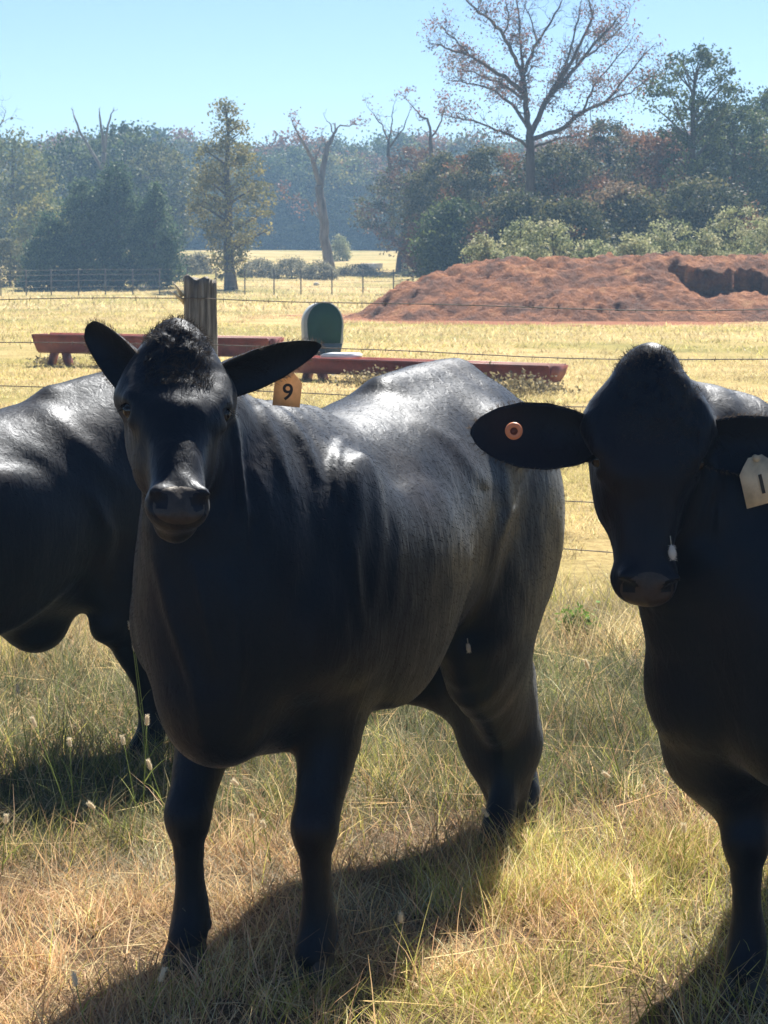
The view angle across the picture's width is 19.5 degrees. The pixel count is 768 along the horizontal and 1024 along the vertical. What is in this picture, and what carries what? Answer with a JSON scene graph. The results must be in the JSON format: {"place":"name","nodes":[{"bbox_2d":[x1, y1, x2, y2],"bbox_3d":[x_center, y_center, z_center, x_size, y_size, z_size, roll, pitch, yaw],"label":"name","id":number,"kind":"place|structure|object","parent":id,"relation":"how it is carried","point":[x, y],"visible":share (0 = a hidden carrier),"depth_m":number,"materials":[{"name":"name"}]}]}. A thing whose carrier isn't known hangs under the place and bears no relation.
{"place":"outdoors","nodes":[
{"label":"outdoors","id":0,"kind":"place"},
{"bbox_2d":[0,247,767,1023],"bbox_3d":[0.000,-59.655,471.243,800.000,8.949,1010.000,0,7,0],"label":"ground","id":1,"kind":"structure","parent":0,"point":[14,353],"depth_m":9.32,"materials":[{"name":"plant"}]},
{"bbox_2d":[1,814,29,879],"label":"foxtail grass","id":2,"kind":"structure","parent":1,"relation":"on","point":[5,820],"depth_m":6.04,"materials":[{"name":"plant"}]},
{"bbox_2d":[0,236,35,286],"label":"round bush","id":3,"kind":"object","parent":1,"relation":"on","point":[6,251],"visible":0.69,"depth_m":106.74,"materials":[{"name":"green plant"}]},
{"bbox_2d":[13,684,33,786],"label":"foxtail grass","id":4,"kind":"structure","parent":1,"relation":"on","point":[17,689],"depth_m":7.04,"materials":[{"name":"plant"}]},
{"bbox_2d":[0,116,70,263],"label":"yellowing tree","id":5,"kind":"object","parent":1,"relation":"on","point":[27,175],"visible":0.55,"depth_m":137.32,"materials":[{"name":"green plant"}]},
{"bbox_2d":[4,187,69,265],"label":"yellowing tree","id":6,"kind":"object","parent":1,"relation":"on","point":[30,216],"visible":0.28,"depth_m":126.59,"materials":[{"name":"green plant"}]},
{"bbox_2d":[11,209,87,290],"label":"cedar tree","id":7,"kind":"object","parent":1,"relation":"on","point":[38,253],"visible":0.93,"depth_m":102.77,"materials":[{"name":"green plant"}]},
{"bbox_2d":[29,716,72,827],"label":"foxtail grass","id":8,"kind":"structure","parent":1,"relation":"on","point":[33,721],"depth_m":6.49,"materials":[{"name":"green plant"}]},
{"bbox_2d":[20,353,87,364],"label":"weed","id":9,"kind":"object","parent":1,"relation":"on","point":[44,360],"visible":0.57,"depth_m":30.81,"materials":[{"name":"green plant"}]},
{"bbox_2d":[50,737,73,823],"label":"foxtail grass","id":10,"kind":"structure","parent":1,"relation":"on","point":[69,740],"depth_m":6.55,"materials":[{"name":"plant"}]},
{"bbox_2d":[30,129,95,160],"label":"woodland tree","id":11,"kind":"object","parent":1,"relation":"on","point":[53,139],"visible":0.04,"depth_m":215.73,"materials":[{"name":"green plant"}]},
{"bbox_2d":[17,121,115,254],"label":"broadleaf tree","id":12,"kind":"object","parent":1,"relation":"on","point":[71,154],"visible":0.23,"depth_m":147.39,"materials":[{"name":"green plant"}]},
{"bbox_2d":[48,125,121,196],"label":"woodland tree","id":13,"kind":"object","parent":1,"relation":"on","point":[88,138],"visible":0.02,"depth_m":216.06,"materials":[{"name":"green plant"}]},
{"bbox_2d":[41,175,135,289],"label":"cedar tree","id":14,"kind":"object","parent":1,"relation":"on","point":[79,223],"visible":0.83,"depth_m":103.49,"materials":[{"name":"green plant"}]},
{"bbox_2d":[70,969,110,1023],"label":"foxtail grass","id":15,"kind":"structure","parent":1,"relation":"on","point":[73,977],"depth_m":4.83,"materials":[{"name":"plant"}]},
{"bbox_2d":[71,107,115,181],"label":"dead tree","id":16,"kind":"object","parent":1,"relation":"on","point":[103,156],"visible":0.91,"depth_m":144.26,"materials":[{"name":"wood"}]},
{"bbox_2d":[71,156,177,288],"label":"cedar tree","id":17,"kind":"object","parent":1,"relation":"on","point":[121,204],"visible":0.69,"depth_m":104.25,"materials":[{"name":"green plant"}]},
{"bbox_2d":[63,118,188,257],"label":"broadleaf tree","id":18,"kind":"object","parent":1,"relation":"on","point":[117,139],"visible":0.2,"depth_m":149.40,"materials":[{"name":"green plant"}]},
{"bbox_2d":[0,372,252,771],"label":"cow","id":19,"kind":"object","parent":1,"relation":"on","point":[70,498],"visible":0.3,"depth_m":7.02},
{"bbox_2d":[113,734,143,814],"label":"foxtail grass","id":20,"kind":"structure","parent":1,"relation":"on","point":[123,740],"depth_m":6.66,"materials":[{"name":"plant"}]},
{"bbox_2d":[127,621,149,785],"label":"foxtail grass","id":21,"kind":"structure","parent":1,"relation":"on","point":[140,705],"depth_m":7.01,"materials":[{"name":"plant"}]},
{"bbox_2d":[131,643,165,797],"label":"foxtail grass","id":22,"kind":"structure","parent":1,"relation":"on","point":[144,721],"depth_m":6.90,"materials":[{"name":"green plant"}]},
{"bbox_2d":[120,967,185,1020],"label":"foxtail grass","id":23,"kind":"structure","parent":1,"relation":"on","point":[163,974],"depth_m":4.97,"materials":[{"name":"plant"}]},
{"bbox_2d":[118,176,192,288],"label":"cedar tree","id":24,"kind":"object","parent":1,"relation":"on","point":[154,205],"visible":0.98,"depth_m":103.70,"materials":[{"name":"green plant"}]},
{"bbox_2d":[138,714,172,843],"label":"foxtail grass","id":25,"kind":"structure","parent":1,"relation":"on","point":[146,722],"depth_m":6.39,"materials":[{"name":"green plant"}]},
{"bbox_2d":[112,120,199,179],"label":"woodland tree","id":26,"kind":"object","parent":1,"relation":"on","point":[153,135],"visible":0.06,"depth_m":216.61,"materials":[{"name":"green plant"}]},
{"bbox_2d":[31,332,284,365],"bbox_3d":[-3.051,-2.141,29.912,3.580,0.451,0.484,3,8,22],"label":"feed trough","id":27,"kind":"object","parent":1,"relation":"on","point":[65,350],"visible":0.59,"depth_m":30.12,"materials":[{"name":"red metal"}]},
{"bbox_2d":[114,136,203,252],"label":"broadleaf tree","id":28,"kind":"object","parent":1,"relation":"on","point":[157,169],"visible":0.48,"depth_m":145.93,"materials":[{"name":"green plant"}]},
{"bbox_2d":[154,125,211,164],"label":"woodland tree","id":29,"kind":"object","parent":1,"relation":"on","point":[180,133],"visible":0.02,"depth_m":220.60,"materials":[{"name":"green plant"}]},
{"bbox_2d":[158,146,219,194],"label":"woodland tree","id":30,"kind":"object","parent":1,"relation":"on","point":[187,165],"visible":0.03,"depth_m":212.97,"materials":[{"name":"green plant"}]},
{"bbox_2d":[177,253,207,273],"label":"brush","id":31,"kind":"object","parent":1,"relation":"on","point":[193,263],"visible":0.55,"depth_m":117.00,"materials":[{"name":"green plant"}]},
{"bbox_2d":[189,250,214,273],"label":"brush","id":32,"kind":"object","parent":1,"relation":"on","point":[200,259],"visible":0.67,"depth_m":117.98,"materials":[{"name":"green plant"}]},
{"bbox_2d":[175,132,234,247],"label":"woodland tree","id":33,"kind":"object","parent":1,"relation":"on","point":[189,148],"visible":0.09,"depth_m":215.45,"materials":[{"name":"green plant"}]},
{"bbox_2d":[170,190,240,248],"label":"woodland tree","id":34,"kind":"object","parent":1,"relation":"on","point":[197,241],"visible":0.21,"depth_m":203.61,"materials":[{"name":"green plant"}]},
{"bbox_2d":[0,268,423,295],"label":"wire fence","id":35,"kind":"object","parent":1,"relation":"on","point":[244,274],"visible":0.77,"depth_m":96.78,"materials":[{"name":"metal"}]},
{"bbox_2d":[187,159,257,248],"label":"woodland tree","id":36,"kind":"object","parent":1,"relation":"on","point":[216,190],"visible":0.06,"depth_m":208.44,"materials":[{"name":"green plant"}]},
{"bbox_2d":[194,195,273,248],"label":"woodland tree","id":37,"kind":"object","parent":1,"relation":"on","point":[239,216],"visible":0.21,"depth_m":204.94,"materials":[{"name":"green plant"}]},
{"bbox_2d":[179,97,290,289],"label":"tall tree","id":38,"kind":"object","parent":1,"relation":"on","point":[224,228],"visible":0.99,"depth_m":102.52,"materials":[{"name":"green plant"}]},
{"bbox_2d":[237,256,278,277],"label":"brush","id":39,"kind":"object","parent":1,"relation":"on","point":[258,264],"visible":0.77,"depth_m":114.93,"materials":[{"name":"green plant"}]},
{"bbox_2d":[231,777,289,848],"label":"foxtail grass","id":40,"kind":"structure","parent":1,"relation":"on","point":[235,782],"depth_m":6.36,"materials":[{"name":"plant"}]},
{"bbox_2d":[215,146,311,248],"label":"woodland tree","id":41,"kind":"object","parent":1,"relation":"on","point":[272,164],"visible":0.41,"depth_m":207.14,"materials":[{"name":"green plant"}]},
{"bbox_2d":[233,206,308,249],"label":"woodland tree","id":42,"kind":"object","parent":1,"relation":"on","point":[290,230],"visible":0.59,"depth_m":205.15,"materials":[{"name":"green plant"}]},
{"bbox_2d":[267,255,309,278],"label":"brush","id":43,"kind":"object","parent":1,"relation":"on","point":[294,265],"visible":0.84,"depth_m":113.89,"materials":[{"name":"green plant"}]},
{"bbox_2d":[234,127,348,247],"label":"woodland tree","id":44,"kind":"object","parent":1,"relation":"on","point":[280,142],"visible":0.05,"depth_m":216.62,"materials":[{"name":"green plant"}]},
{"bbox_2d":[265,210,319,249],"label":"woodland tree","id":45,"kind":"object","parent":1,"relation":"on","point":[294,231],"visible":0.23,"depth_m":208.05,"materials":[{"name":"green plant"}]},
{"bbox_2d":[246,142,349,248],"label":"woodland tree","id":46,"kind":"object","parent":1,"relation":"on","point":[298,158],"visible":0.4,"depth_m":208.32,"materials":[{"name":"green plant"}]},
{"bbox_2d":[281,203,350,249],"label":"woodland tree","id":47,"kind":"object","parent":1,"relation":"on","point":[310,224],"visible":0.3,"depth_m":206.93,"materials":[{"name":"green plant"}]},
{"bbox_2d":[269,107,371,268],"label":"dead tree","id":48,"kind":"object","parent":1,"relation":"on","point":[325,243],"visible":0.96,"depth_m":122.73,"materials":[{"name":"wood"}]},
{"bbox_2d":[298,257,344,279],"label":"brush","id":49,"kind":"object","parent":1,"relation":"on","point":[323,269],"visible":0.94,"depth_m":112.99,"materials":[{"name":"green plant"}]},
{"bbox_2d":[301,303,343,355],"bbox_3d":[-0.919,-2.711,33.011,0.600,0.798,0.315,-3,7,-20],"label":"mineral feeder","id":50,"kind":"object","parent":1,"relation":"on","point":[323,322],"visible":0.88,"depth_m":32.88,"materials":[{"name":"plastic"}]},
{"bbox_2d":[80,312,565,989],"bbox_3d":[-0.073,0.244,5.737,0.657,1.561,2.339,3,8,25],"label":"cow","id":51,"kind":"object","parent":1,"relation":"on","point":[312,588],"visible":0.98,"depth_m":5.14},
{"bbox_2d":[302,129,372,177],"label":"woodland tree","id":52,"kind":"object","parent":1,"relation":"on","point":[337,142],"visible":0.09,"depth_m":219.30,"materials":[{"name":"green plant"}]},
{"bbox_2d":[291,149,385,248],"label":"woodland tree","id":53,"kind":"object","parent":1,"relation":"on","point":[337,166],"visible":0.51,"depth_m":207.89,"materials":[{"name":"green plant"}]},
{"bbox_2d":[303,187,377,249],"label":"woodland tree","id":54,"kind":"object","parent":1,"relation":"on","point":[347,195],"visible":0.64,"depth_m":205.36,"materials":[{"name":"green plant"}]},
{"bbox_2d":[331,233,353,260],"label":"brush","id":55,"kind":"object","parent":1,"relation":"on","point":[341,246],"visible":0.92,"depth_m":148.62,"materials":[{"name":"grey plant"}]},
{"bbox_2d":[318,366,385,387],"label":"weed","id":56,"kind":"object","parent":1,"relation":"on","point":[356,378],"visible":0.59,"depth_m":26.26,"materials":[{"name":"green plant"}]},
{"bbox_2d":[334,137,383,246],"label":"woodland tree","id":57,"kind":"object","parent":1,"relation":"on","point":[361,146],"visible":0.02,"depth_m":220.32,"materials":[{"name":"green plant"}]},
{"bbox_2d":[335,262,383,276],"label":"brush","id":58,"kind":"object","parent":1,"relation":"on","point":[355,270],"visible":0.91,"depth_m":116.71,"materials":[{"name":"green plant"}]},
{"bbox_2d":[325,152,394,248],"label":"woodland tree","id":59,"kind":"object","parent":1,"relation":"on","point":[373,167],"visible":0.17,"depth_m":209.46,"materials":[{"name":"green plant"}]},
{"bbox_2d":[333,205,390,249],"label":"woodland tree","id":60,"kind":"object","parent":1,"relation":"on","point":[371,236],"visible":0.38,"depth_m":206.27,"materials":[{"name":"green plant"}]},
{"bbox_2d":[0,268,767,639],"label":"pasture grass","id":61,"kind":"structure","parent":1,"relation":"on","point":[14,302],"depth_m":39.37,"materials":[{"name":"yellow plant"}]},
{"bbox_2d":[0,274,767,553],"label":"barbed wire fence","id":62,"kind":"object","parent":1,"relation":"on","point":[199,301],"visible":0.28,"depth_m":11.58,"materials":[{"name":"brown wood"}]},
{"bbox_2d":[366,193,402,248],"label":"woodland tree","id":63,"kind":"object","parent":1,"relation":"on","point":[385,221],"visible":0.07,"depth_m":205.80,"materials":[{"name":"green plant"}]},
{"bbox_2d":[347,125,435,248],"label":"woodland tree","id":64,"kind":"object","parent":1,"relation":"on","point":[378,146],"visible":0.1,"depth_m":215.23,"materials":[{"name":"green plant"}]},
{"bbox_2d":[363,87,419,240],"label":"bare tree","id":65,"kind":"object","parent":1,"relation":"on","point":[389,146],"visible":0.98,"depth_m":124.38,"materials":[{"name":"brown plant"}]},
{"bbox_2d":[386,911,431,963],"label":"foxtail grass","id":66,"kind":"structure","parent":1,"relation":"on","point":[400,917],"depth_m":5.27,"materials":[{"name":"plant"}]},
{"bbox_2d":[345,141,475,271],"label":"broadleaf tree","id":67,"kind":"object","parent":1,"relation":"on","point":[410,153],"visible":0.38,"depth_m":120.39,"materials":[{"name":"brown plant"}]},
{"bbox_2d":[393,86,449,186],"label":"dead tree","id":68,"kind":"object","parent":1,"relation":"on","point":[431,135],"visible":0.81,"depth_m":116.44,"materials":[{"name":"brown wood"}]},
{"bbox_2d":[375,129,469,163],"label":"woodland tree","id":69,"kind":"object","parent":1,"relation":"on","point":[424,139],"visible":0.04,"depth_m":216.06,"materials":[{"name":"green plant"}]},
{"bbox_2d":[293,355,567,386],"bbox_3d":[0.453,-1.657,26.646,3.700,0.308,0.464,4,8,31],"label":"feed trough","id":70,"kind":"object","parent":1,"relation":"on","point":[322,367],"visible":0.57,"depth_m":26.64,"materials":[{"name":"red metal"}]},
{"bbox_2d":[321,352,361,357],"bbox_3d":[-0.518,-1.915,27.269,0.400,0.046,0.380,3,7,20],"label":"lid","id":71,"kind":"object","parent":70,"relation":"on","point":[339,355],"visible":1,"depth_m":27.13,"materials":[{"name":"white plastic"}]},
{"bbox_2d":[387,147,481,280],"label":"oak tree","id":72,"kind":"object","parent":1,"relation":"on","point":[423,200],"visible":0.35,"depth_m":98.72,"materials":[{"name":"plant"}]},
{"bbox_2d":[406,194,482,276],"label":"oak tree","id":73,"kind":"object","parent":1,"relation":"on","point":[444,226],"visible":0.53,"depth_m":86.34,"materials":[{"name":"green plant"}]},
{"bbox_2d":[425,125,512,160],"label":"woodland tree","id":74,"kind":"object","parent":1,"relation":"on","point":[463,139],"visible":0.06,"depth_m":215.84,"materials":[{"name":"green plant"}]},
{"bbox_2d":[456,231,510,263],"bbox_3d":[2.706,-6.401,59.630,2.218,2.186,2.139,-6,9,-42],"label":"shrub","id":75,"kind":"object","parent":1,"relation":"on","point":[482,254],"visible":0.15,"depth_m":59.41,"materials":[{"name":"green plant"}]},
{"bbox_2d":[433,143,545,208],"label":"oak tree","id":76,"kind":"object","parent":1,"relation":"on","point":[468,179],"visible":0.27,"depth_m":94.04,"materials":[{"name":"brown plant"}]},
{"bbox_2d":[471,155,516,207],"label":"woodland tree","id":77,"kind":"object","parent":1,"relation":"on","point":[500,171],"visible":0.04,"depth_m":207.63,"materials":[{"name":"green plant"}]},
{"bbox_2d":[459,186,546,263],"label":"oak tree","id":78,"kind":"object","parent":1,"relation":"on","point":[490,221],"visible":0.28,"depth_m":80.62,"materials":[{"name":"green plant"}]},
{"bbox_2d":[484,361,555,396],"bbox_3d":[1.201,-1.463,24.601,1.392,0.408,0.859,0,7,0],"label":"weed","id":79,"kind":"object","parent":1,"relation":"on","point":[514,383],"visible":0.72,"depth_m":24.56,"materials":[{"name":"green plant"}]},
{"bbox_2d":[500,139,544,158],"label":"woodland tree","id":80,"kind":"object","parent":1,"relation":"on","point":[515,146],"visible":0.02,"depth_m":221.18,"materials":[{"name":"green plant"}]},
{"bbox_2d":[493,216,557,257],"bbox_3d":[3.861,-6.968,62.406,2.502,2.756,2.572,0,7,0],"label":"shrub","id":81,"kind":"object","parent":1,"relation":"on","point":[511,234],"visible":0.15,"depth_m":62.30,"materials":[{"name":"green plant"}]},
{"bbox_2d":[509,136,567,184],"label":"woodland tree","id":82,"kind":"object","parent":1,"relation":"on","point":[536,141],"visible":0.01,"depth_m":216.53,"materials":[{"name":"brown plant"}]},
{"bbox_2d":[502,375,583,394],"bbox_3d":[1.791,-1.429,25.046,1.266,0.246,0.946,0,7,0],"label":"weed","id":83,"kind":"object","parent":1,"relation":"on","point":[553,386],"visible":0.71,"depth_m":24.95,"materials":[{"name":"green plant"}]},
{"bbox_2d":[416,0,674,196],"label":"bare tree","id":84,"kind":"object","parent":1,"relation":"on","point":[560,80],"visible":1,"depth_m":86.41,"materials":[{"name":"brown plant"}]},
{"bbox_2d":[478,140,617,205],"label":"oak tree","id":85,"kind":"object","parent":1,"relation":"on","point":[569,178],"visible":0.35,"depth_m":90.28,"materials":[{"name":"green plant"}]},
{"bbox_2d":[343,251,767,321],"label":"dirt heap","id":86,"kind":"object","parent":1,"relation":"on","point":[672,280],"visible":0.73,"depth_m":52.17,"materials":[{"name":"red soil"}]},
{"bbox_2d":[506,218,614,260],"bbox_3d":[4.716,-6.700,60.509,3.204,2.614,3.281,6,9,39],"label":"shrub","id":87,"kind":"object","parent":1,"relation":"on","point":[556,245],"visible":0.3,"depth_m":60.40,"materials":[{"name":"green plant"}]},
{"bbox_2d":[510,190,621,256],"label":"oak tree","id":88,"kind":"object","parent":1,"relation":"on","point":[579,217],"visible":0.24,"depth_m":74.62,"materials":[{"name":"green plant"}]},
{"bbox_2d":[548,600,600,640],"bbox_3d":[0.809,0.503,9.642,0.288,0.245,0.219,0,7,0],"label":"weed","id":89,"kind":"object","parent":1,"relation":"on","point":[587,619],"visible":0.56,"depth_m":9.61,"materials":[{"name":"green plant"}]},
{"bbox_2d":[570,238,617,258],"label":"shrub","id":90,"kind":"object","parent":1,"relation":"on","point":[599,248],"visible":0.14,"depth_m":62.44,"materials":[{"name":"green plant"}]},
{"bbox_2d":[558,113,655,234],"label":"oak tree","id":91,"kind":"object","parent":1,"relation":"on","point":[623,137],"visible":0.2,"depth_m":96.07,"materials":[{"name":"grey plant"}]},
{"bbox_2d":[467,342,767,1004],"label":"cow","id":92,"kind":"object","parent":1,"relation":"on","point":[659,441],"visible":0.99,"depth_m":4.70},
{"bbox_2d":[565,175,692,253],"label":"oak tree","id":93,"kind":"object","parent":1,"relation":"on","point":[627,202],"visible":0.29,"depth_m":78.30,"materials":[{"name":"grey plant"}]},
{"bbox_2d":[605,228,662,255],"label":"shrub","id":94,"kind":"object","parent":1,"relation":"on","point":[629,246],"visible":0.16,"depth_m":60.31,"materials":[{"name":"green plant"}]},
{"bbox_2d":[607,117,709,231],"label":"oak tree","id":95,"kind":"object","parent":1,"relation":"on","point":[649,163],"visible":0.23,"depth_m":90.36,"materials":[{"name":"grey plant"}]},
{"bbox_2d":[637,215,707,254],"bbox_3d":[8.198,-7.107,63.869,3.644,2.720,3.342,0,7,0],"label":"shrub","id":96,"kind":"object","parent":1,"relation":"on","point":[670,241],"visible":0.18,"depth_m":63.50,"materials":[{"name":"green plant"}]},
{"bbox_2d":[630,37,753,197],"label":"oak tree","id":97,"kind":"object","parent":1,"relation":"on","point":[685,138],"visible":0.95,"depth_m":86.04,"materials":[{"name":"green plant"}]},
{"bbox_2d":[639,168,767,254],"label":"oak tree","id":98,"kind":"object","parent":1,"relation":"on","point":[682,192],"visible":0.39,"depth_m":78.39,"materials":[{"name":"green plant"}]},
{"bbox_2d":[685,225,737,256],"bbox_3d":[8.694,-6.595,60.764,2.417,2.396,2.452,-4,8,-31],"label":"shrub","id":99,"kind":"object","parent":1,"relation":"on","point":[705,243],"visible":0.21,"depth_m":60.40,"materials":[{"name":"green plant"}]},
{"bbox_2d":[678,95,767,252],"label":"oak tree","id":100,"kind":"object","parent":1,"relation":"on","point":[753,158],"visible":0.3,"depth_m":87.84,"materials":[{"name":"green plant"}]},
{"bbox_2d":[687,204,767,254],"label":"shrub","id":101,"kind":"object","parent":1,"relation":"on","point":[736,230],"visible":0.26,"depth_m":63.34,"materials":[{"name":"green plant"}]},
{"bbox_2d":[714,84,767,237],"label":"oak tree","id":102,"kind":"object","parent":1,"relation":"on","point":[763,98],"visible":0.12,"depth_m":92.45,"materials":[{"name":"grey plant"}]},
{"bbox_2d":[717,215,767,254],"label":"shrub","id":103,"kind":"object","parent":1,"relation":"on","point":[753,245],"visible":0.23,"depth_m":61.40,"materials":[{"name":"green plant"}]},
{"bbox_2d":[0,0,767,150],"label":"sky","id":104,"kind":"structure","parent":0,"point":[161,62],"materials":[{"name":"blue"}]},
{"bbox_2d":[202,136,616,159],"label":"distant ridge","id":105,"kind":"structure","parent":0,"point":[507,145],"depth_m":322.49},
{"bbox_2d":[582,659,627,806],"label":"foxtail grass","id":106,"kind":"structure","parent":0,"point":[586,664],"depth_m":6.75,"materials":[{"name":"green plant"}]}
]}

